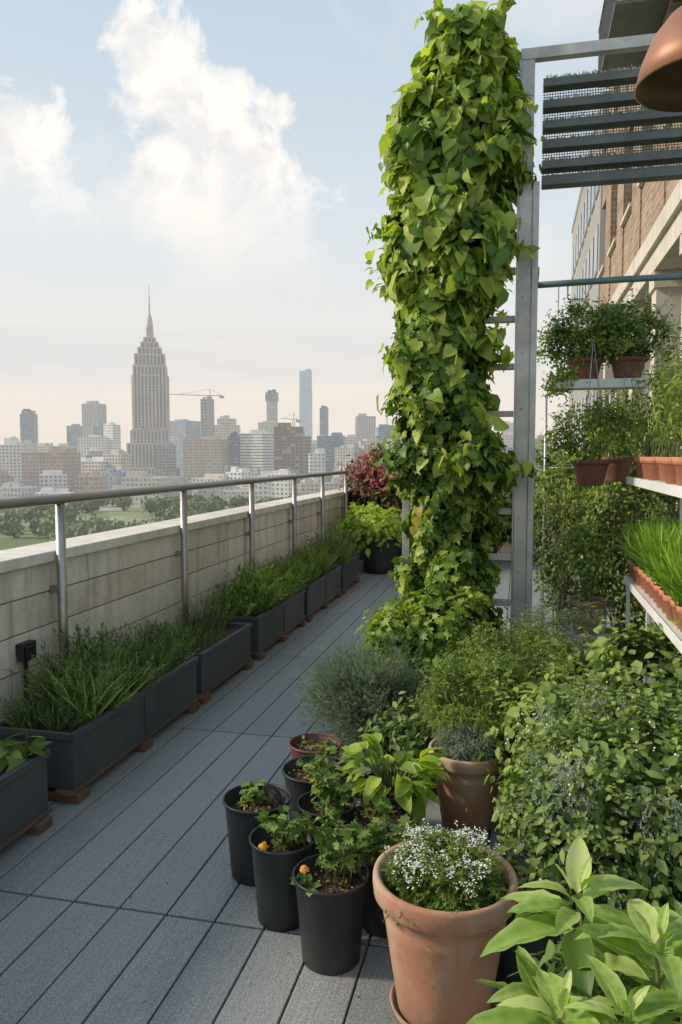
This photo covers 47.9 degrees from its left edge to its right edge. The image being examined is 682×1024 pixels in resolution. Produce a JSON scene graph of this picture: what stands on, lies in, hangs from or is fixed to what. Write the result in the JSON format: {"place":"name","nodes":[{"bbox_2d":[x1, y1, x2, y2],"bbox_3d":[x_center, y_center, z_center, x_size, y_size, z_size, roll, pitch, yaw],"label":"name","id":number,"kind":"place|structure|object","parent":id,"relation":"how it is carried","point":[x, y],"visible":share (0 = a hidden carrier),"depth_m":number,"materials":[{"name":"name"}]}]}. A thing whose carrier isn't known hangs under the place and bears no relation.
{"place":"outdoors","nodes":[
{"label":"outdoors","id":0,"kind":"place"},
{"bbox_2d":[4,436,18,444],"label":"office building","id":1,"kind":"structure","parent":0,"point":[11,438],"depth_m":2259.88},
{"bbox_2d":[0,441,26,481],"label":"apartment building","id":2,"kind":"structure","parent":0,"point":[10,458],"depth_m":815.09,"materials":[{"name":"concrete"}]},
{"bbox_2d":[20,409,37,442],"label":"glass tower","id":3,"kind":"structure","parent":0,"point":[28,424],"depth_m":1374.24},
{"bbox_2d":[23,440,37,451],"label":"office building","id":4,"kind":"structure","parent":0,"point":[31,447],"depth_m":1049.16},
{"bbox_2d":[37,443,60,451],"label":"apartment building","id":5,"kind":"structure","parent":0,"point":[43,447],"depth_m":1112.46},
{"bbox_2d":[66,424,81,451],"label":"glass tower","id":6,"kind":"structure","parent":0,"point":[74,431],"depth_m":1402.63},
{"bbox_2d":[77,435,107,457],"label":"office building","id":7,"kind":"structure","parent":0,"point":[85,444],"depth_m":1066.50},
{"bbox_2d":[85,451,101,457],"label":"apartment building","id":8,"kind":"structure","parent":0,"point":[96,454],"depth_m":874.28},
{"bbox_2d":[82,401,106,436],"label":"office tower","id":9,"kind":"structure","parent":0,"point":[94,413],"depth_m":1219.78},
{"bbox_2d":[86,447,102,456],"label":"office building","id":10,"kind":"structure","parent":0,"point":[94,449],"depth_m":890.18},
{"bbox_2d":[91,423,104,436],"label":"glass tower","id":11,"kind":"structure","parent":0,"point":[98,429],"depth_m":1173.70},
{"bbox_2d":[102,469,125,489],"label":"building","id":12,"kind":"structure","parent":0,"point":[114,476],"depth_m":716.46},
{"bbox_2d":[116,466,128,472],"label":"building","id":13,"kind":"structure","parent":0,"point":[123,469],"depth_m":760.55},
{"bbox_2d":[0,504,247,550],"bbox_3d":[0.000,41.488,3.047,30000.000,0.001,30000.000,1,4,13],"label":"ground","id":14,"kind":"structure","parent":0,"point":[130,515],"depth_m":509.31,"materials":[{"name":"plant"}]},
{"bbox_2d":[0,470,11,486],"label":"building","id":15,"kind":"structure","parent":14,"relation":"on","point":[5,477],"depth_m":634.26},
{"bbox_2d":[0,482,41,508],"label":"building","id":16,"kind":"structure","parent":14,"relation":"on","point":[12,489],"depth_m":609.56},
{"bbox_2d":[19,480,36,485],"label":"building","id":17,"kind":"structure","parent":14,"relation":"on","point":[28,483],"depth_m":710.06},
{"bbox_2d":[21,448,80,490],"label":"apartment building","id":18,"kind":"structure","parent":14,"relation":"on","point":[67,461],"depth_m":750.60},
{"bbox_2d":[39,470,66,488],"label":"building","id":19,"kind":"structure","parent":14,"relation":"on","point":[55,479],"depth_m":681.36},
{"bbox_2d":[35,488,74,505],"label":"building","id":20,"kind":"structure","parent":14,"relation":"on","point":[47,491],"depth_m":603.68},
{"bbox_2d":[75,471,106,492],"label":"building","id":21,"kind":"structure","parent":14,"relation":"on","point":[86,482],"depth_m":654.84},
{"bbox_2d":[81,457,106,475],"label":"apartment building","id":22,"kind":"structure","parent":14,"relation":"on","point":[98,464],"depth_m":785.46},
{"bbox_2d":[103,422,120,453],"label":"office building","id":23,"kind":"structure","parent":14,"relation":"on","point":[112,431],"depth_m":1095.52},
{"bbox_2d":[103,449,131,470],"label":"apartment building","id":24,"kind":"structure","parent":14,"relation":"on","point":[115,458],"depth_m":788.46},
{"bbox_2d":[121,471,171,505],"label":"building","id":25,"kind":"structure","parent":14,"relation":"on","point":[133,479],"depth_m":632.18,"materials":[{"name":"concrete"}]},
{"bbox_2d":[126,296,180,476],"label":"art deco skyscraper","id":26,"kind":"structure","parent":14,"relation":"on","point":[150,405],"depth_m":947.28,"materials":[{"name":"stone"}]},
{"bbox_2d":[172,476,191,494],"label":"building","id":27,"kind":"structure","parent":14,"relation":"on","point":[178,479],"depth_m":735.95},
{"bbox_2d":[169,389,223,432],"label":"tower crane","id":28,"kind":"object","parent":14,"relation":"on","point":[210,404],"visible":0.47,"depth_m":842.41,"materials":[{"name":"metal"}]},
{"bbox_2d":[183,436,227,480],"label":"apartment building","id":29,"kind":"structure","parent":14,"relation":"on","point":[202,456],"depth_m":818.98,"materials":[{"name":"concrete"}]},
{"bbox_2d":[192,474,227,495],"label":"building","id":30,"kind":"structure","parent":14,"relation":"on","point":[213,477],"depth_m":687.55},
{"bbox_2d":[198,486,233,498],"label":"building","id":31,"kind":"structure","parent":14,"relation":"on","point":[206,493],"depth_m":670.13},
{"bbox_2d":[228,432,239,471],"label":"dark office tower","id":32,"kind":"structure","parent":14,"relation":"on","point":[233,448],"depth_m":805.59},
{"bbox_2d":[226,466,250,489],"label":"building","id":33,"kind":"structure","parent":14,"relation":"on","point":[236,472],"depth_m":684.86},
{"bbox_2d":[223,487,257,503],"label":"building","id":34,"kind":"structure","parent":14,"relation":"on","point":[229,495],"depth_m":661.86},
{"bbox_2d":[241,468,260,489],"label":"building","id":35,"kind":"structure","parent":14,"relation":"on","point":[255,472],"depth_m":708.44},
{"bbox_2d":[258,470,277,499],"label":"building","id":36,"kind":"structure","parent":14,"relation":"on","point":[263,490],"depth_m":654.37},
{"bbox_2d":[0,487,542,541],"bbox_3d":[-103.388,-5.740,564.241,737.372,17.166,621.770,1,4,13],"label":"distant trees","id":37,"kind":"object","parent":14,"relation":"on","point":[42,523],"visible":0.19,"depth_m":451.47,"materials":[{"name":"green plant"}]},
{"bbox_2d":[267,469,295,498],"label":"building","id":38,"kind":"structure","parent":14,"relation":"on","point":[278,489],"depth_m":651.35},
{"bbox_2d":[274,423,304,483],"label":"unfinished building","id":39,"kind":"structure","parent":14,"relation":"on","point":[289,447],"depth_m":783.74,"materials":[{"name":"concrete"}]},
{"bbox_2d":[305,436,311,472],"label":"unfinished building","id":40,"kind":"structure","parent":14,"relation":"on","point":[308,444],"depth_m":807.47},
{"bbox_2d":[300,478,318,495],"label":"building","id":41,"kind":"structure","parent":14,"relation":"on","point":[309,486],"depth_m":658.06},
{"bbox_2d":[308,448,324,483],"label":"apartment building","id":42,"kind":"structure","parent":14,"relation":"on","point":[316,461],"depth_m":771.90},
{"bbox_2d":[325,478,352,490],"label":"building","id":43,"kind":"structure","parent":14,"relation":"on","point":[335,483],"depth_m":660.18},
{"bbox_2d":[361,445,379,470],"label":"apartment building","id":44,"kind":"structure","parent":14,"relation":"on","point":[365,449],"depth_m":956.62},
{"bbox_2d":[358,438,385,448],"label":"apartment building","id":45,"kind":"structure","parent":14,"relation":"on","point":[367,442],"depth_m":968.26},
{"bbox_2d":[375,424,394,440],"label":"apartment building","id":46,"kind":"structure","parent":14,"relation":"on","point":[382,431],"depth_m":979.07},
{"bbox_2d":[587,0,681,518],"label":"brick building","id":47,"kind":"structure","parent":14,"relation":"on","point":[643,234],"depth_m":12.33,"materials":[{"name":"brown brick"}]},
{"bbox_2d":[155,442,176,476],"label":"apartment building","id":48,"kind":"structure","parent":0,"point":[165,459],"depth_m":924.78,"materials":[{"name":"concrete"}]},
{"bbox_2d":[170,419,200,475],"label":"glass tower","id":49,"kind":"structure","parent":0,"point":[181,430],"depth_m":1249.77,"materials":[{"name":"glass"}]},
{"bbox_2d":[200,396,214,436],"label":"office tower","id":50,"kind":"structure","parent":0,"point":[205,417],"depth_m":876.56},
{"bbox_2d":[214,415,240,439],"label":"apartment building","id":51,"kind":"structure","parent":0,"point":[225,426],"depth_m":1069.01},
{"bbox_2d":[237,429,273,472],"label":"office building","id":52,"kind":"structure","parent":0,"point":[256,448],"depth_m":877.74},
{"bbox_2d":[258,420,277,433],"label":"apartment building","id":53,"kind":"structure","parent":0,"point":[269,425],"depth_m":1078.37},
{"bbox_2d":[266,401,277,421],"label":"office tower","id":54,"kind":"structure","parent":0,"point":[271,410],"depth_m":1278.92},
{"bbox_2d":[265,389,277,401],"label":"office tower","id":55,"kind":"structure","parent":54,"relation":"on","point":[271,395],"depth_m":1278.93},
{"bbox_2d":[0,0,608,453],"label":"sky","id":56,"kind":"structure","parent":0,"point":[216,162],"materials":[{"name":"blue"}]},
{"bbox_2d":[299,369,311,439],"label":"glass tower","id":57,"kind":"structure","parent":0,"point":[305,397],"depth_m":1378.59,"materials":[{"name":"glass"}]},
{"bbox_2d":[320,405,328,435],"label":"glass tower","id":58,"kind":"structure","parent":0,"point":[324,420],"depth_m":1187.90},
{"bbox_2d":[317,432,345,481],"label":"office building","id":59,"kind":"structure","parent":0,"point":[332,442],"depth_m":983.58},
{"bbox_2d":[335,444,361,471],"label":"apartment building","id":60,"kind":"structure","parent":0,"point":[342,451],"depth_m":904.55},
{"bbox_2d":[346,434,357,447],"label":"apartment building","id":61,"kind":"structure","parent":0,"point":[351,439],"depth_m":1088.39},
{"bbox_2d":[355,414,375,440],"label":"office tower","id":62,"kind":"structure","parent":0,"point":[365,426],"depth_m":1181.13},
{"bbox_2d":[496,432,514,459],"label":"office building","id":63,"kind":"structure","parent":0,"point":[507,437],"depth_m":1040.77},
{"bbox_2d":[528,435,548,489],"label":"office building","id":64,"kind":"structure","parent":0,"point":[539,438],"depth_m":908.84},
{"bbox_2d":[567,92,607,475],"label":"grey apartment building","id":65,"kind":"structure","parent":0,"point":[588,232],"depth_m":29.38,"materials":[{"name":"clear glass"}]},
{"bbox_2d":[634,6,681,111],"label":"copper pendant lamp","id":66,"kind":"object","parent":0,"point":[658,86],"visible":1,"depth_m":2.05,"materials":[{"name":"metal"}]},
{"bbox_3d":[1.561,21.407,6.973,6.600,39.480,15.200,1,4,13],"label":"rooftop building","id":67,"kind":"object","parent":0,"visible":0},
{"bbox_2d":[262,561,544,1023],"bbox_3d":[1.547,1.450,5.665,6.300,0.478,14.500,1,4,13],"label":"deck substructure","id":68,"kind":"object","parent":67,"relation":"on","point":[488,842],"depth_m":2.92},
{"bbox_2d":[0,488,354,720],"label":"parapet wall","id":69,"kind":"structure","parent":68,"relation":"on","point":[118,578],"depth_m":5.33,"materials":[{"name":"concrete"}]},
{"bbox_2d":[0,554,677,1023],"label":"deck","id":70,"kind":"structure","parent":68,"relation":"on","point":[94,926],"depth_m":2.84,"materials":[{"name":"wood"}]},
{"bbox_2d":[0,732,52,850],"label":"planter box","id":71,"kind":"object","parent":70,"relation":"on","point":[25,808],"visible":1,"depth_m":3.19,"materials":[{"name":"plastic"}]},
{"bbox_2d":[0,617,199,803],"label":"planter box","id":72,"kind":"object","parent":70,"relation":"on","point":[92,715],"visible":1,"depth_m":3.92,"materials":[{"name":"plastic"}]},
{"bbox_2d":[16,639,36,707],"bbox_3d":[-1.689,0.974,4.151,0.059,0.550,0.120,1,4,13],"label":"garden spotlight","id":73,"kind":"object","parent":72,"relation":"in","point":[26,649],"visible":0.77,"depth_m":4.11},
{"bbox_2d":[0,470,348,674],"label":"steel railing","id":74,"kind":"object","parent":70,"relation":"on","point":[59,501],"visible":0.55,"depth_m":5.77,"materials":[{"name":"metal"}]},
{"bbox_2d":[125,589,252,703],"bbox_3d":[-1.044,0.915,5.387,0.588,0.584,1.151,1,4,13],"label":"planter box","id":75,"kind":"object","parent":70,"relation":"on","point":[223,652],"visible":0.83,"depth_m":5.35,"materials":[{"name":"plastic"}]},
{"bbox_2d":[222,779,290,885],"bbox_3d":[-0.321,1.212,2.943,0.263,0.352,0.263,1,4,13],"label":"black pot with seedlings","id":76,"kind":"object","parent":70,"relation":"on","point":[245,803],"visible":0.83,"depth_m":2.89,"materials":[{"name":"plastic"}]},
{"bbox_2d":[204,563,309,659],"bbox_3d":[-0.742,0.779,6.680,0.828,0.666,1.502,1,4,13],"label":"planter box","id":77,"kind":"object","parent":70,"relation":"on","point":[272,608],"visible":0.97,"depth_m":6.40,"materials":[{"name":"plastic"}]},
{"bbox_2d":[249,805,315,931],"bbox_3d":[-0.197,1.218,2.661,0.244,0.380,0.234,-3,5,-34],"label":"black pot with marigold","id":78,"kind":"object","parent":70,"relation":"on","point":[282,846],"visible":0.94,"depth_m":2.59,"materials":[{"name":"plastic"}]},
{"bbox_2d":[247,541,341,621],"bbox_3d":[-0.410,0.679,8.086,0.818,0.659,1.676,1,4,13],"label":"planter box","id":79,"kind":"object","parent":70,"relation":"on","point":[323,586],"visible":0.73,"depth_m":7.99,"materials":[{"name":"plastic"}]},
{"bbox_2d":[282,735,347,819],"bbox_3d":[-0.105,1.165,3.260,0.293,0.398,0.293,1,4,13],"label":"black pot with soil","id":80,"kind":"object","parent":70,"relation":"on","point":[298,778],"visible":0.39,"depth_m":3.24,"materials":[{"name":"plastic"}]},
{"bbox_2d":[289,733,341,758],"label":"plastic pot with soil","id":81,"kind":"object","parent":70,"relation":"on","point":[297,746],"visible":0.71,"depth_m":3.65,"materials":[{"name":"brown plastic"}]},
{"bbox_2d":[289,800,371,975],"bbox_3d":[-0.020,1.188,2.451,0.283,0.471,0.248,-3,5,-36],"label":"black pot with marigold","id":82,"kind":"object","parent":70,"relation":"on","point":[330,881],"visible":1,"depth_m":2.39,"materials":[{"name":"plastic"}]},
{"bbox_2d":[297,743,364,854],"bbox_3d":[-0.039,1.149,2.936,0.262,0.477,0.228,1,4,13],"label":"black pot with herbs","id":83,"kind":"object","parent":70,"relation":"on","point":[339,796],"visible":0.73,"depth_m":2.88,"materials":[{"name":"plant"}]},
{"bbox_2d":[300,525,364,593],"bbox_3d":[-0.082,0.532,9.350,0.781,0.767,1.043,1,4,13],"label":"planter box","id":84,"kind":"object","parent":70,"relation":"on","point":[349,563],"visible":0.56,"depth_m":9.21,"materials":[{"name":"plastic"}]},
{"bbox_2d":[283,626,432,756],"bbox_3d":[0.170,0.979,4.270,0.956,0.674,0.808,-2,5,-29],"label":"juniper shrub","id":85,"kind":"object","parent":70,"relation":"on","point":[353,695],"visible":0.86,"depth_m":4.15,"materials":[{"name":"green plant"}]},
{"bbox_2d":[331,492,415,573],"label":"potted lime shrub","id":86,"kind":"object","parent":70,"relation":"on","point":[380,532],"visible":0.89,"depth_m":10.32,"materials":[{"name":"green plant"}]},
{"bbox_2d":[337,434,416,560],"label":"burgundy shrub","id":87,"kind":"object","parent":70,"relation":"on","point":[367,484],"visible":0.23,"depth_m":11.62,"materials":[{"name":"red plant"}]},
{"bbox_2d":[348,797,413,839],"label":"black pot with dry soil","id":88,"kind":"object","parent":70,"relation":"on","point":[363,814],"visible":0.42,"depth_m":2.96,"materials":[{"name":"plastic"}]},
{"bbox_2d":[356,796,416,937],"bbox_3d":[0.162,1.214,2.646,0.242,0.391,0.285,1,4,13],"label":"black pot with herbs","id":89,"kind":"object","parent":70,"relation":"on","point":[380,838],"visible":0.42,"depth_m":2.56,"materials":[{"name":"plastic"}]},
{"bbox_2d":[334,733,446,837],"bbox_3d":[0.199,1.162,3.182,0.491,0.417,0.452,1,4,13],"label":"potted lime hosta","id":90,"kind":"object","parent":70,"relation":"on","point":[408,790],"visible":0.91,"depth_m":3.11,"materials":[{"name":"green plant"}]},
{"bbox_2d":[354,691,455,792],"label":"green shrub","id":91,"kind":"object","parent":70,"relation":"on","point":[416,739],"visible":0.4,"depth_m":3.72,"materials":[{"name":"green plant"}]},
{"bbox_2d":[373,818,517,1023],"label":"terracotta pot with alyssum","id":92,"kind":"object","parent":70,"relation":"on","point":[439,894],"visible":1,"depth_m":2.08,"materials":[{"name":"ceramic"}]},
{"bbox_2d":[406,645,548,834],"bbox_3d":[0.621,0.972,3.452,0.596,0.755,0.620,-1,4,-12],"label":"terracotta pot with thyme","id":93,"kind":"object","parent":70,"relation":"on","point":[462,788],"visible":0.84,"depth_m":3.29,"materials":[{"name":"ceramic"}]},
{"bbox_2d":[422,605,587,727],"bbox_3d":[0.871,0.896,3.963,0.880,0.838,0.863,0,4,-2],"label":"thyme shrub","id":94,"kind":"object","parent":70,"relation":"on","point":[529,635],"visible":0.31,"depth_m":3.95,"materials":[{"name":"leaf"},{"name":"bark"}]},
{"bbox_2d":[489,485,541,553],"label":"garden shrub","id":95,"kind":"object","parent":70,"relation":"on","point":[506,524],"visible":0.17,"depth_m":11.57,"materials":[{"name":"green plant"}]},
{"bbox_2d":[495,838,567,983],"bbox_3d":[0.558,1.225,2.379,0.299,0.408,0.283,1,4,13],"label":"black pot with herbs","id":96,"kind":"object","parent":70,"relation":"on","point":[507,965],"visible":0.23,"depth_m":2.30,"materials":[{"name":"plastic"}]},
{"bbox_2d":[394,33,681,706],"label":"steel trellis","id":97,"kind":"object","parent":70,"relation":"on","point":[523,366],"visible":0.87,"depth_m":4.74,"materials":[{"name":"metal"}]},
{"bbox_2d":[355,0,545,688],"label":"climbing vine","id":98,"kind":"object","parent":97,"relation":"attached to","point":[447,234],"visible":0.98,"depth_m":4.67,"materials":[{"name":"green plant"}]},
{"bbox_2d":[531,267,681,300],"bbox_3d":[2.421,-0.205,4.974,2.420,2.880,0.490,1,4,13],"label":"support beam","id":99,"kind":"structure","parent":97,"relation":"attached to","point":[610,280],"depth_m":5.21,"materials":[{"name":"metal"}]},
{"bbox_2d":[537,281,681,405],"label":"hanging shelf with pots","id":100,"kind":"object","parent":99,"relation":"hanging from","point":[609,330],"visible":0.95,"depth_m":5.13,"materials":[{"name":"white paint"}]},
{"bbox_2d":[538,339,641,485],"bbox_3d":[1.663,-0.661,5.111,0.673,0.970,0.582,1,4,13],"label":"hanging potted plant","id":101,"kind":"object","parent":100,"relation":"hanging from","point":[590,472],"visible":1,"depth_m":5.08,"materials":[{"name":"plant"}]},
{"bbox_2d":[575,388,654,480],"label":"hanging potted plant","id":102,"kind":"object","parent":100,"relation":"hanging from","point":[618,469],"visible":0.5,"depth_m":5.36,"materials":[{"name":"leaf"},{"name":"soil"},{"name":"terracotta"}]},
{"bbox_2d":[476,652,622,801],"bbox_3d":[0.913,0.979,3.224,0.664,0.781,0.602,1,4,13],"label":"mint shrub","id":103,"kind":"object","parent":70,"relation":"on","point":[531,690],"visible":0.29,"depth_m":3.12,"materials":[{"name":"plant"}]},
{"bbox_2d":[510,439,601,559],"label":"garden shrub","id":104,"kind":"object","parent":70,"relation":"on","point":[538,460],"visible":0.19,"depth_m":11.60,"materials":[{"name":"green plant"}]},
{"bbox_2d":[466,836,681,1023],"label":"variegated plant","id":105,"kind":"object","parent":70,"relation":"on","point":[643,940],"visible":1,"depth_m":1.35,"materials":[{"name":"green plant"}]},
{"bbox_2d":[466,667,681,967],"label":"flowering shrub","id":106,"kind":"object","parent":70,"relation":"on","point":[561,807],"visible":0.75,"depth_m":2.39,"materials":[{"name":"green plant"}]},
{"bbox_2d":[503,591,665,682],"bbox_3d":[1.255,0.880,4.283,0.937,0.883,0.933,4,6,40],"label":"rosemary shrub","id":107,"kind":"object","parent":70,"relation":"on","point":[562,621],"visible":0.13,"depth_m":4.29,"materials":[{"name":"green plant"}]},
{"bbox_2d":[549,506,622,663],"bbox_3d":[1.535,0.603,4.820,0.463,1.291,0.457,-3,5,-32],"label":"potted plant on stand","id":108,"kind":"object","parent":70,"relation":"on","point":[584,567],"visible":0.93,"depth_m":4.76,"materials":[{"name":"terracotta"},{"name":"leaf"}]},
{"bbox_2d":[508,888,680,1023],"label":"underplanting shrub","id":109,"kind":"object","parent":70,"relation":"on","point":[552,949],"visible":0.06,"depth_m":1.53,"materials":[{"name":"green plant"}]},
{"bbox_2d":[510,343,681,670],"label":"climbing shrubs","id":110,"kind":"object","parent":70,"relation":"on","point":[615,585],"visible":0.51,"depth_m":5.89,"materials":[{"name":"green plant"}]},
{"bbox_2d":[548,428,663,555],"bbox_3d":[3.916,-0.271,11.198,1.888,2.111,1.650,3,5,40],"label":"garden shrub","id":111,"kind":"object","parent":70,"relation":"on","point":[637,454],"visible":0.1,"depth_m":11.06,"materials":[{"name":"green plant"}]},
{"bbox_2d":[541,393,679,632],"bbox_3d":[2.410,0.097,6.188,1.521,2.100,0.024,1,4,13],"label":"wire trellis","id":112,"kind":"object","parent":70,"relation":"on","point":[545,467],"visible":0.23,"depth_m":6.30,"materials":[{"name":"metal"}]},
{"bbox_2d":[543,605,681,793],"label":"broadleaf shrub","id":113,"kind":"object","parent":70,"relation":"on","point":[621,659],"visible":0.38,"depth_m":3.55,"materials":[{"name":"green plant"}]},
{"bbox_2d":[604,448,672,526],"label":"garden shrub","id":114,"kind":"object","parent":70,"relation":"on","point":[652,512],"visible":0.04,"depth_m":10.26,"materials":[{"name":"green plant"}]},
{"bbox_2d":[604,314,681,682],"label":"plant shelf rack","id":115,"kind":"object","parent":70,"relation":"on","point":[653,582],"visible":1,"depth_m":4.07,"materials":[{"name":"white paint"}]},
{"bbox_2d":[637,318,681,414],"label":"hanging potted plant","id":116,"kind":"object","parent":115,"relation":"hanging from","point":[671,352],"visible":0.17,"depth_m":4.82,"materials":[{"name":"green plant"}]},
{"bbox_2d":[497,493,644,556],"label":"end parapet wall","id":117,"kind":"structure","parent":68,"relation":"on","point":[504,549],"depth_m":12.53,"materials":[{"name":"concrete"}]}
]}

